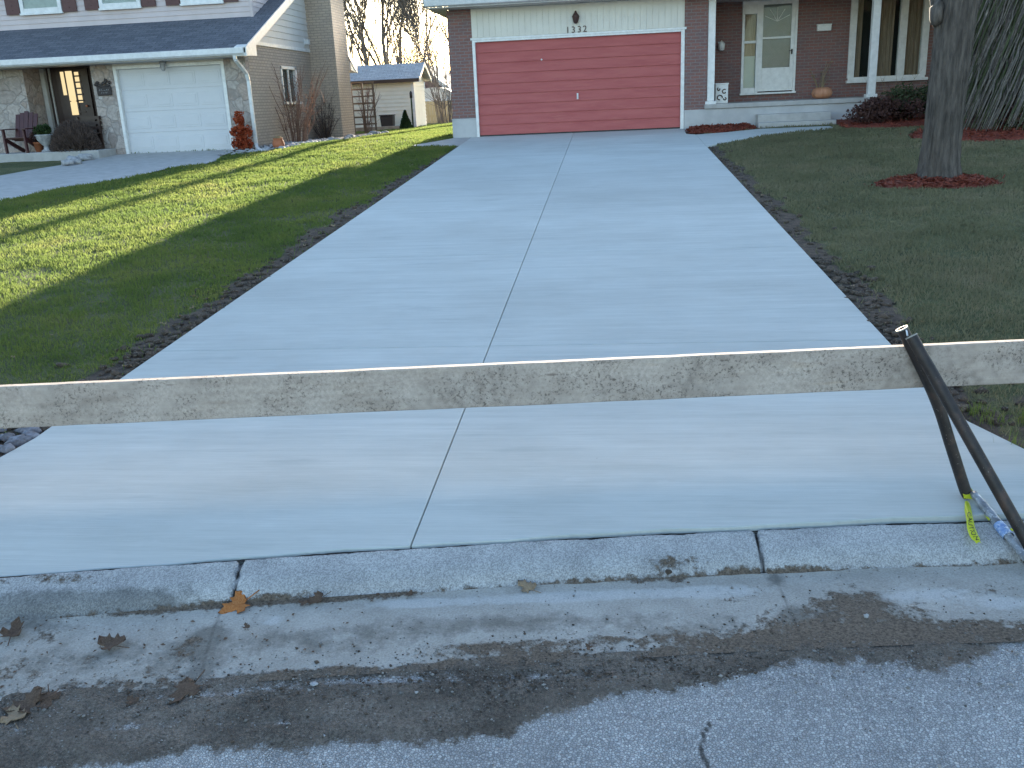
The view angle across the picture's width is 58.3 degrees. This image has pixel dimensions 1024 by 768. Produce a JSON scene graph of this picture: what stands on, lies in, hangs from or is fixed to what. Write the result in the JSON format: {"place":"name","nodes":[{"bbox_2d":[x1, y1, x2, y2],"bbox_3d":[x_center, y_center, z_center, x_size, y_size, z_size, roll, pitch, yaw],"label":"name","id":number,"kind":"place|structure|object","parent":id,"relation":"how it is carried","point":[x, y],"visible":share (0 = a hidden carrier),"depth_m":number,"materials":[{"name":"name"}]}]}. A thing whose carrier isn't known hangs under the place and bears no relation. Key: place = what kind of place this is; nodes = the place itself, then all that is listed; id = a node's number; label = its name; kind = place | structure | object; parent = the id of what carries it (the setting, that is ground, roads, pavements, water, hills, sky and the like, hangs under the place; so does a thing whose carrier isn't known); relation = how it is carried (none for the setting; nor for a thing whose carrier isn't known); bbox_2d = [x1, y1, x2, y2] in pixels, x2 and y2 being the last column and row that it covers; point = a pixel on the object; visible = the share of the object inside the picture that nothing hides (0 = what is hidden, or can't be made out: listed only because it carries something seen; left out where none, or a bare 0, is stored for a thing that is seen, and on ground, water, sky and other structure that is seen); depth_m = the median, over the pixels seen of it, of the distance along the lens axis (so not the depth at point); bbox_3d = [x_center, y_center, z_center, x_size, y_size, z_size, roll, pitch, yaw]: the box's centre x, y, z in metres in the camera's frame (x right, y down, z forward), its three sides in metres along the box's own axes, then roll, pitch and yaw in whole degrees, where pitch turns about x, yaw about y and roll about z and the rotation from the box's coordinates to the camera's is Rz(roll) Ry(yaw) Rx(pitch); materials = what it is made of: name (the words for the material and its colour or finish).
{"place":"outdoors","nodes":[
{"label":"outdoors","id":0,"kind":"place"},
{"bbox_2d":[61,160,73,165],"bbox_3d":[-10.246,-5.092,21.151,0.274,0.145,0.232,-12,19,-27],"label":"rock","id":1,"kind":"object","parent":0,"point":[66,162],"visible":1,"depth_m":21.09,"materials":[{"name":"stone"}]},
{"bbox_2d":[0,150,228,200],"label":"neighbour driveway","id":2,"kind":"structure","parent":0,"point":[23,183],"depth_m":19.88,"materials":[{"name":"concrete"}]},
{"bbox_2d":[0,133,457,456],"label":"lawn","id":3,"kind":"structure","parent":0,"point":[9,167],"depth_m":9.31,"materials":[{"name":"green plant"}]},
{"bbox_2d":[0,427,41,453],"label":"rubble","id":4,"kind":"object","parent":3,"relation":"on","point":[12,441],"visible":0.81,"depth_m":5.43,"materials":[{"name":"grey stone"}]},
{"bbox_2d":[65,155,81,163],"bbox_3d":[-10.245,-5.215,21.471,0.501,0.285,0.315,6,19,27],"label":"rock","id":5,"kind":"object","parent":3,"relation":"on","point":[77,160],"visible":0.66,"depth_m":21.34,"materials":[{"name":"stone"}]},
{"bbox_2d":[76,153,94,160],"bbox_3d":[-10.316,-5.461,22.166,0.402,0.215,0.294,-15,21,-34],"label":"rock","id":6,"kind":"object","parent":3,"relation":"on","point":[85,157],"visible":0.75,"depth_m":22.07,"materials":[{"name":"stone"}]},
{"bbox_2d":[230,133,367,152],"bbox_3d":[-5.532,-6.819,25.793,1.604,0.137,9.002,0,17,10],"label":"planting bed","id":7,"kind":"object","parent":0,"point":[360,134],"visible":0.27,"depth_m":26.33,"materials":[{"name":"soil"}]},
{"bbox_2d":[229,111,253,149],"bbox_3d":[-6.614,-6.141,22.389,0.601,1.027,0.460,-1,17,6],"label":"red shrub","id":8,"kind":"object","parent":7,"relation":"on","point":[242,131],"visible":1,"depth_m":22.34,"materials":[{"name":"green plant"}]},
{"bbox_2d":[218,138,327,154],"bbox_3d":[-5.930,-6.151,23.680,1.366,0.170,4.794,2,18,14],"label":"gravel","id":9,"kind":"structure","parent":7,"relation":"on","point":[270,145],"depth_m":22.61,"materials":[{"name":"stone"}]},
{"bbox_2d":[272,136,284,147],"bbox_3d":[-5.744,-5.934,22.544,0.296,0.330,0.296,-1,17,6],"label":"flower pot","id":10,"kind":"object","parent":7,"relation":"on","point":[278,141],"visible":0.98,"depth_m":22.44,"materials":[{"name":"ceramic"}]},
{"bbox_2d":[310,110,340,137],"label":"twiggy shrub","id":11,"kind":"object","parent":7,"relation":"on","point":[321,132],"visible":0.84,"depth_m":27.05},
{"bbox_2d":[344,0,449,71],"label":"sky","id":12,"kind":"structure","parent":0,"point":[375,39],"materials":[{"name":"white"}]},
{"bbox_2d":[349,21,446,26],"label":"overhead cable","id":13,"kind":"object","parent":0,"point":[401,25],"visible":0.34,"depth_m":47.48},
{"bbox_2d":[413,137,470,146],"bbox_3d":[-1.741,-5.690,21.780,1.312,0.192,1.819,-1,17,6],"label":"side pad","id":14,"kind":"object","parent":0,"point":[455,141],"visible":0.51,"depth_m":21.59,"materials":[{"name":"concrete"}]},
{"bbox_2d":[0,128,1023,576],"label":"driveway","id":15,"kind":"structure","parent":0,"point":[570,246],"depth_m":5.33,"materials":[{"name":"concrete"}]},
{"bbox_2d":[896,325,971,498],"bbox_3d":[1.892,0.137,4.101,0.381,0.791,0.111,4,18,21],"label":"steel pipe","id":16,"kind":"object","parent":15,"relation":"on","point":[950,444],"visible":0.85,"depth_m":4.11,"materials":[{"name":"black metal"}]},
{"bbox_2d":[963,488,1012,543],"bbox_3d":[2.016,0.567,4.015,0.256,0.091,0.339,-8,18,-16],"label":"barrier tape","id":17,"kind":"object","parent":16,"relation":"attached to","point":[972,532],"visible":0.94,"depth_m":3.96,"materials":[{"name":"yellow plastic"}]},
{"bbox_3d":[-3.136,0.487,4.319,0.483,0.534,0.840,-1,17,6],"label":"sawhorse","id":18,"kind":"object","parent":15,"relation":"on","visible":0},
{"bbox_2d":[0,339,1023,428],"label":"plank","id":19,"kind":"object","parent":18,"relation":"on","point":[569,381],"visible":0.98,"depth_m":4.14,"materials":[{"name":"grey wood"}]},
{"bbox_2d":[0,635,1023,767],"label":"street","id":20,"kind":"structure","parent":0,"point":[968,736],"depth_m":3.08,"materials":[{"name":"grey asphalt"}]},
{"bbox_2d":[0,704,26,728],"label":"fallen leaf","id":21,"kind":"object","parent":20,"relation":"on","point":[15,714],"visible":1,"depth_m":3.19,"materials":[{"name":"beige plant"}]},
{"bbox_2d":[1,686,60,712],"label":"fallen leaf","id":22,"kind":"object","parent":20,"relation":"on","point":[30,700],"visible":1,"depth_m":3.25,"materials":[{"name":"brown plant"}]},
{"bbox_2d":[37,684,61,708],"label":"fallen leaf","id":23,"kind":"object","parent":20,"relation":"on","point":[47,702],"visible":0.93,"depth_m":3.27,"materials":[{"name":"brown plant"}]},
{"bbox_2d":[126,694,138,704],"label":"fallen leaf","id":24,"kind":"object","parent":20,"relation":"on","point":[131,699],"visible":1,"depth_m":3.25,"materials":[{"name":"brown plant"}]},
{"bbox_2d":[168,669,204,703],"bbox_3d":[-1.162,1.088,3.292,0.115,0.015,0.185,10,27,29],"label":"fallen leaf","id":25,"kind":"object","parent":20,"relation":"on","point":[185,686],"visible":1,"depth_m":3.28,"materials":[{"name":"brown plant"}]},
{"bbox_2d":[0,563,1023,700],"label":"gutter","id":26,"kind":"object","parent":20,"relation":"on","point":[960,594],"visible":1,"depth_m":3.59,"materials":[{"name":"concrete"}]},
{"bbox_2d":[0,616,23,645],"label":"fallen leaf","id":27,"kind":"object","parent":26,"relation":"on","point":[15,628],"visible":1,"depth_m":3.68,"materials":[{"name":"brown plant"}]},
{"bbox_2d":[97,633,129,650],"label":"fallen leaf","id":28,"kind":"object","parent":26,"relation":"on","point":[108,642],"visible":1,"depth_m":3.58,"materials":[{"name":"brown plant"}]},
{"bbox_2d":[218,590,258,613],"bbox_3d":[-1.128,0.904,3.795,0.185,0.018,0.124,-24,42,-21],"label":"fallen leaf","id":29,"kind":"object","parent":26,"relation":"on","point":[239,600],"visible":1,"depth_m":3.79,"materials":[{"name":"orange plant"}]},
{"bbox_2d":[298,600,307,605],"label":"fallen leaf","id":30,"kind":"object","parent":26,"relation":"on","point":[302,602],"visible":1,"depth_m":3.78,"materials":[{"name":"brown plant"}]},
{"bbox_2d":[307,591,330,603],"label":"fallen leaf","id":31,"kind":"object","parent":26,"relation":"on","point":[317,598],"visible":1,"depth_m":3.80,"materials":[{"name":"brown plant"}]},
{"bbox_2d":[0,562,1021,722],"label":"leaf litter","id":32,"kind":"object","parent":26,"relation":"on","point":[949,658],"visible":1,"depth_m":3.54,"materials":[{"name":"brown plant"}]},
{"bbox_2d":[518,579,540,592],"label":"fallen leaf","id":33,"kind":"object","parent":26,"relation":"on","point":[526,586],"visible":1,"depth_m":3.84,"materials":[{"name":"beige plant"}]},
{"bbox_2d":[585,643,592,649],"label":"fallen leaf","id":34,"kind":"object","parent":26,"relation":"on","point":[588,646],"visible":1,"depth_m":3.43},
{"bbox_2d":[665,569,671,574],"bbox_3d":[0.668,0.792,3.891,0.060,0.033,0.044,-9,18,-21],"label":"dirt clod","id":35,"kind":"object","parent":26,"relation":"on","point":[668,571],"visible":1,"depth_m":3.87,"materials":[{"name":"soil"}]},
{"bbox_2d":[905,333,1023,548],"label":"steel pipe","id":36,"kind":"object","parent":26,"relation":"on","point":[971,442],"visible":1,"depth_m":3.89,"materials":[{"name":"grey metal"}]},
{"bbox_2d":[0,521,1023,623],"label":"kerb","id":37,"kind":"structure","parent":20,"relation":"on","point":[92,593],"depth_m":3.89,"materials":[{"name":"concrete"}]},
{"bbox_2d":[0,520,1023,577],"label":"joint filler","id":38,"kind":"object","parent":37,"relation":"on","point":[243,560],"visible":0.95,"depth_m":4.03,"materials":[{"name":"black rubber"}]},
{"bbox_2d":[970,491,1023,560],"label":"wrapped tube","id":39,"kind":"object","parent":37,"relation":"on","point":[1002,529],"visible":1,"depth_m":3.94,"materials":[{"name":"clear plastic"}]},
{"bbox_2d":[0,568,1023,767],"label":"grit","id":40,"kind":"object","parent":20,"relation":"on","point":[544,684],"visible":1,"depth_m":3.27,"materials":[{"name":"grey gravel"}]},
{"bbox_2d":[4,575,1020,742],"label":"dirt crumbs","id":41,"kind":"object","parent":20,"relation":"on","point":[488,692],"visible":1,"depth_m":3.29,"materials":[{"name":"soil"}]},
{"bbox_2d":[696,126,830,146],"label":"walkway","id":42,"kind":"structure","parent":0,"point":[710,139],"depth_m":20.08,"materials":[{"name":"concrete"}]},
{"bbox_2d":[693,119,1023,448],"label":"lawn","id":43,"kind":"structure","parent":0,"point":[801,239],"depth_m":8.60,"materials":[{"name":"plant"}]},
{"bbox_2d":[685,122,758,133],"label":"mulch","id":44,"kind":"object","parent":43,"relation":"on","point":[718,128],"visible":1,"depth_m":20.99,"materials":[{"name":"red wood"}]},
{"bbox_2d":[842,94,925,123],"bbox_3d":[8.198,-6.117,20.528,1.846,0.714,1.038,-7,18,-13],"label":"shrub","id":45,"kind":"object","parent":43,"relation":"on","point":[873,109],"visible":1,"depth_m":20.29,"materials":[{"name":"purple plant"}]},
{"bbox_2d":[864,68,922,96],"bbox_3d":[8.965,-6.816,21.648,1.253,1.146,1.213,-1,17,6],"label":"bare shrub","id":46,"kind":"object","parent":43,"relation":"on","point":[895,84],"visible":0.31,"depth_m":21.55,"materials":[{"name":"brown plant"}]},
{"bbox_2d":[881,81,927,119],"bbox_3d":[9.170,-6.364,20.733,1.792,0.937,0.886,-1,17,6],"label":"shrub","id":47,"kind":"object","parent":43,"relation":"on","point":[908,93],"visible":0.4,"depth_m":20.57,"materials":[{"name":"green plant"}]},
{"bbox_2d":[836,110,1021,127],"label":"mulch","id":48,"kind":"object","parent":43,"relation":"on","point":[892,122],"visible":0.22,"depth_m":20.12,"materials":[{"name":"red wood"}]},
{"bbox_2d":[871,171,1004,189],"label":"mulch","id":49,"kind":"object","parent":43,"relation":"on","point":[966,180],"visible":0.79,"depth_m":12.18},
{"bbox_2d":[915,0,979,179],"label":"maple tree","id":50,"kind":"object","parent":43,"relation":"on","point":[953,22],"visible":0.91,"depth_m":12.13,"materials":[{"name":"grey plant"}]},
{"bbox_2d":[900,125,1023,141],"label":"mulch","id":51,"kind":"object","parent":43,"relation":"on","point":[984,135],"visible":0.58,"depth_m":17.09,"materials":[{"name":"red wood"}]},
{"bbox_2d":[961,397,1023,447],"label":"grass tufts","id":52,"kind":"object","parent":43,"relation":"on","point":[982,414],"visible":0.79,"depth_m":5.03,"materials":[{"name":"green plant"}]},
{"bbox_2d":[963,0,1023,130],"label":"drooping shrub","id":53,"kind":"object","parent":43,"relation":"on","point":[996,79],"visible":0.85,"depth_m":17.21,"materials":[{"name":"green plant"}]},
{"bbox_3d":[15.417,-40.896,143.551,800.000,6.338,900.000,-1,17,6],"label":"ground","id":54,"kind":"structure","parent":0,"visible":0},
{"bbox_2d":[49,119,103,152],"bbox_3d":[-10.844,-6.140,22.726,1.321,0.819,0.944,-1,17,6],"label":"dry bush","id":55,"kind":"object","parent":54,"relation":"on","point":[77,135],"visible":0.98,"depth_m":22.50,"materials":[{"name":"brown plant"}]},
{"bbox_2d":[0,0,356,162],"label":"house wall","id":56,"kind":"structure","parent":54,"relation":"on","point":[186,75],"depth_m":23.18,"materials":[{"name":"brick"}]},
{"bbox_2d":[0,111,43,153],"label":"garden chair","id":57,"kind":"object","parent":56,"relation":"on","point":[24,128],"visible":0.94,"depth_m":23.06,"materials":[{"name":"red paint"}]},
{"bbox_2d":[28,131,43,151],"bbox_3d":[-11.877,-6.087,22.959,0.364,0.541,0.323,-1,17,6],"label":"flower pot","id":58,"kind":"object","parent":56,"relation":"on","point":[38,146],"visible":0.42,"depth_m":22.90,"materials":[{"name":"ceramic"}]},
{"bbox_2d":[18,0,63,15],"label":"upper window","id":59,"kind":"structure","parent":56,"relation":"in","point":[27,7],"depth_m":23.78,"materials":[{"name":"white glass"}]},
{"bbox_2d":[32,123,52,151],"bbox_3d":[-11.564,-6.098,22.699,0.473,0.690,0.480,-18,23,-40],"label":"urn planter","id":60,"kind":"object","parent":56,"relation":"on","point":[44,135],"visible":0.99,"depth_m":22.58,"materials":[{"name":"stone"}]},
{"bbox_2d":[55,68,98,145],"bbox_3d":[-11.269,-7.139,23.747,0.860,1.930,0.157,-1,17,6],"label":"front door","id":61,"kind":"structure","parent":56,"relation":"in","point":[74,88],"depth_m":23.66,"materials":[{"name":"brown paint"}]},
{"bbox_2d":[94,78,111,95],"bbox_3d":[-10.146,-7.370,22.761,0.450,0.406,0.038,-1,17,6],"label":"wall plaque","id":62,"kind":"object","parent":56,"relation":"attached to","point":[104,90],"depth_m":22.76,"materials":[{"name":"metal"}]},
{"bbox_2d":[98,0,142,10],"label":"upper window","id":63,"kind":"structure","parent":56,"relation":"in","point":[104,5],"depth_m":23.55,"materials":[{"name":"white glass"}]},
{"bbox_2d":[118,64,230,153],"bbox_3d":[-8.376,-6.820,22.894,2.690,2.065,0.078,-1,17,6],"label":"garage door","id":64,"kind":"structure","parent":56,"relation":"in","point":[182,108],"depth_m":22.85,"materials":[{"name":"white paint"}]},
{"bbox_2d":[180,0,224,5],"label":"upper window","id":65,"kind":"structure","parent":56,"relation":"in","point":[183,2],"depth_m":23.32,"materials":[{"name":"white glass"}]},
{"bbox_2d":[280,66,300,103],"bbox_3d":[-6.188,-8.252,25.359,0.250,1.000,1.400,-1,17,6],"label":"side window","id":66,"kind":"structure","parent":56,"relation":"in","point":[284,69],"depth_m":25.45,"materials":[{"name":"white glass"}]},
{"bbox_2d":[344,2,363,57],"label":"bare tree","id":67,"kind":"object","parent":54,"relation":"on","point":[350,47],"visible":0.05,"depth_m":62.32,"materials":[{"name":"brown plant"}]},
{"bbox_2d":[351,81,376,132],"bbox_3d":[-5.061,-9.383,31.298,0.850,1.790,0.065,-1,17,6],"label":"trellis","id":68,"kind":"object","parent":54,"relation":"on","point":[362,89],"visible":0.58,"depth_m":31.20,"materials":[{"name":"brown wood"}]},
{"bbox_2d":[357,85,379,132],"bbox_3d":[-4.806,-9.362,31.136,0.980,1.693,1.038,-1,17,6],"label":"bare vine","id":69,"kind":"object","parent":68,"relation":"attached to","point":[368,128],"visible":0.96,"depth_m":31.13,"materials":[{"name":"brown plant"}]},
{"bbox_2d":[344,0,384,65],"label":"bare tree","id":70,"kind":"object","parent":54,"relation":"on","point":[352,38],"visible":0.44,"depth_m":59.32,"materials":[{"name":"brown plant"}]},
{"bbox_2d":[346,18,396,65],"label":"leafless thicket","id":71,"kind":"object","parent":54,"relation":"on","point":[359,62],"visible":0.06,"depth_m":68.99,"materials":[{"name":"brown plant"}]},
{"bbox_2d":[343,0,421,64],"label":"bare tree","id":72,"kind":"object","parent":54,"relation":"on","point":[384,34],"visible":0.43,"depth_m":56.77,"materials":[{"name":"brown plant"}]},
{"bbox_2d":[376,0,401,63],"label":"bare tree","id":73,"kind":"object","parent":54,"relation":"on","point":[393,38],"visible":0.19,"depth_m":61.31,"materials":[{"name":"brown plant"}]},
{"bbox_2d":[350,62,431,127],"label":"garden shed","id":74,"kind":"structure","parent":54,"relation":"on","point":[396,84],"depth_m":36.04,"materials":[{"name":"beige wood"}]},
{"bbox_2d":[353,19,447,67],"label":"leafless thicket","id":75,"kind":"object","parent":54,"relation":"on","point":[412,54],"visible":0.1,"depth_m":68.79,"materials":[{"name":"brown plant"}]},
{"bbox_2d":[361,0,446,64],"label":"bare tree","id":76,"kind":"object","parent":54,"relation":"on","point":[431,16],"visible":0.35,"depth_m":55.24,"materials":[{"name":"brown plant"}]},
{"bbox_2d":[409,91,413,127],"bbox_3d":[-3.819,-10.437,35.061,0.110,1.450,0.105,-1,17,6],"label":"garden post","id":77,"kind":"object","parent":54,"relation":"on","point":[410,92],"visible":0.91,"depth_m":35.02,"materials":[{"name":"black metal"}]},
{"bbox_2d":[376,22,449,71],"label":"leafless thicket","id":78,"kind":"object","parent":54,"relation":"on","point":[444,54],"visible":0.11,"depth_m":67.80,"materials":[{"name":"brown plant"}]},
{"bbox_2d":[382,0,445,85],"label":"bare tree","id":79,"kind":"object","parent":54,"relation":"on","point":[403,15],"visible":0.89,"depth_m":52.81,"materials":[{"name":"brown plant"}]},
{"bbox_2d":[424,67,450,88],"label":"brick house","id":80,"kind":"structure","parent":54,"relation":"on","point":[441,78],"depth_m":57.00,"materials":[{"name":"white"}]},
{"bbox_2d":[427,12,447,44],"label":"bare tree","id":81,"kind":"object","parent":54,"relation":"on","point":[445,34],"visible":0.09,"depth_m":55.10,"materials":[{"name":"brown plant"}]},
{"bbox_2d":[425,101,452,122],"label":"wooden fence","id":82,"kind":"object","parent":54,"relation":"on","point":[431,113],"visible":0.12,"depth_m":43.73,"materials":[{"name":"brown wood"}]},
{"bbox_2d":[423,0,1017,137],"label":"brick house","id":83,"kind":"structure","parent":54,"relation":"on","point":[522,67],"depth_m":22.06,"materials":[{"name":"brown brick"}]},
{"bbox_2d":[475,32,680,136],"bbox_3d":[1.583,-7.165,22.021,4.855,2.175,0.146,-1,17,6],"label":"garage door","id":84,"kind":"structure","parent":83,"relation":"in","point":[631,81],"depth_m":22.00,"materials":[{"name":"red paint"}]},
{"bbox_2d":[714,83,728,103],"bbox_3d":[5.073,-7.055,22.261,0.330,0.470,0.337,-1,17,6],"label":"planter box","id":85,"kind":"object","parent":83,"relation":"on","point":[720,92],"visible":0.96,"depth_m":22.12,"materials":[{"name":"white paint"}]},
{"bbox_2d":[757,0,795,91],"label":"storm door","id":86,"kind":"structure","parent":83,"relation":"in","point":[777,17],"depth_m":22.90,"materials":[{"name":"white paint"}]},
{"bbox_2d":[809,61,832,87],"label":"dry stalks","id":87,"kind":"object","parent":83,"relation":"on","point":[823,76],"visible":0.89,"depth_m":22.73,"materials":[{"name":"brown plant"}]},
{"bbox_2d":[811,84,831,98],"bbox_3d":[7.582,-7.163,22.436,0.504,0.353,0.479,-1,17,6],"label":"pumpkin","id":88,"kind":"object","parent":83,"relation":"on","point":[822,92],"visible":1,"depth_m":22.29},
{"bbox_2d":[846,0,929,82],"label":"window","id":89,"kind":"structure","parent":83,"relation":"in","point":[904,24],"depth_m":22.68,"materials":[{"name":"white glass"}]},
{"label":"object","id":90,"kind":"structure","parent":0,"visible":0},
{"bbox_2d":[7,147,1023,432],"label":"soil clods","id":91,"kind":"object","parent":90,"relation":"on","point":[877,319],"visible":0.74,"depth_m":7.63,"materials":[{"name":"brown soil"}]},
{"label":"back lawn","id":92,"kind":"structure","parent":0,"visible":0},
{"bbox_2d":[356,126,398,130],"bbox_3d":[-5.154,-9.553,34.376,1.874,0.160,0.140,-7,18,-15],"label":"timber edging","id":93,"kind":"object","parent":92,"relation":"on","point":[378,128],"visible":0.31,"depth_m":34.37,"materials":[{"name":"grey wood"}]},
{"bbox_2d":[379,114,394,125],"bbox_3d":[-4.817,-10.161,35.571,0.560,0.540,0.440,-1,17,6],"label":"storage tub","id":94,"kind":"object","parent":92,"relation":"on","point":[387,120],"visible":0.78,"depth_m":35.37,"materials":[{"name":"plastic"}]},
{"bbox_2d":[343,122,452,139],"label":"grass","id":95,"kind":"structure","parent":92,"relation":"on","point":[440,128],"depth_m":29.19,"materials":[{"name":"green plant"}]},
{"bbox_2d":[399,109,412,128],"bbox_3d":[-4.035,-10.027,34.802,0.542,0.746,0.567,-1,17,6],"label":"cone conifer","id":96,"kind":"object","parent":92,"relation":"on","point":[405,122],"visible":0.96,"depth_m":34.69,"materials":[{"name":"green plant"}]},
{"bbox_2d":[400,3,452,123],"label":"twiggy shrub","id":97,"kind":"object","parent":92,"relation":"on","point":[441,118],"visible":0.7,"depth_m":40.33,"materials":[{"name":"brown plant"}]},
{"bbox_2d":[424,87,450,120],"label":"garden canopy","id":98,"kind":"object","parent":92,"relation":"on","point":[427,91],"visible":0.17,"depth_m":46.40,"materials":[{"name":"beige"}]}
]}

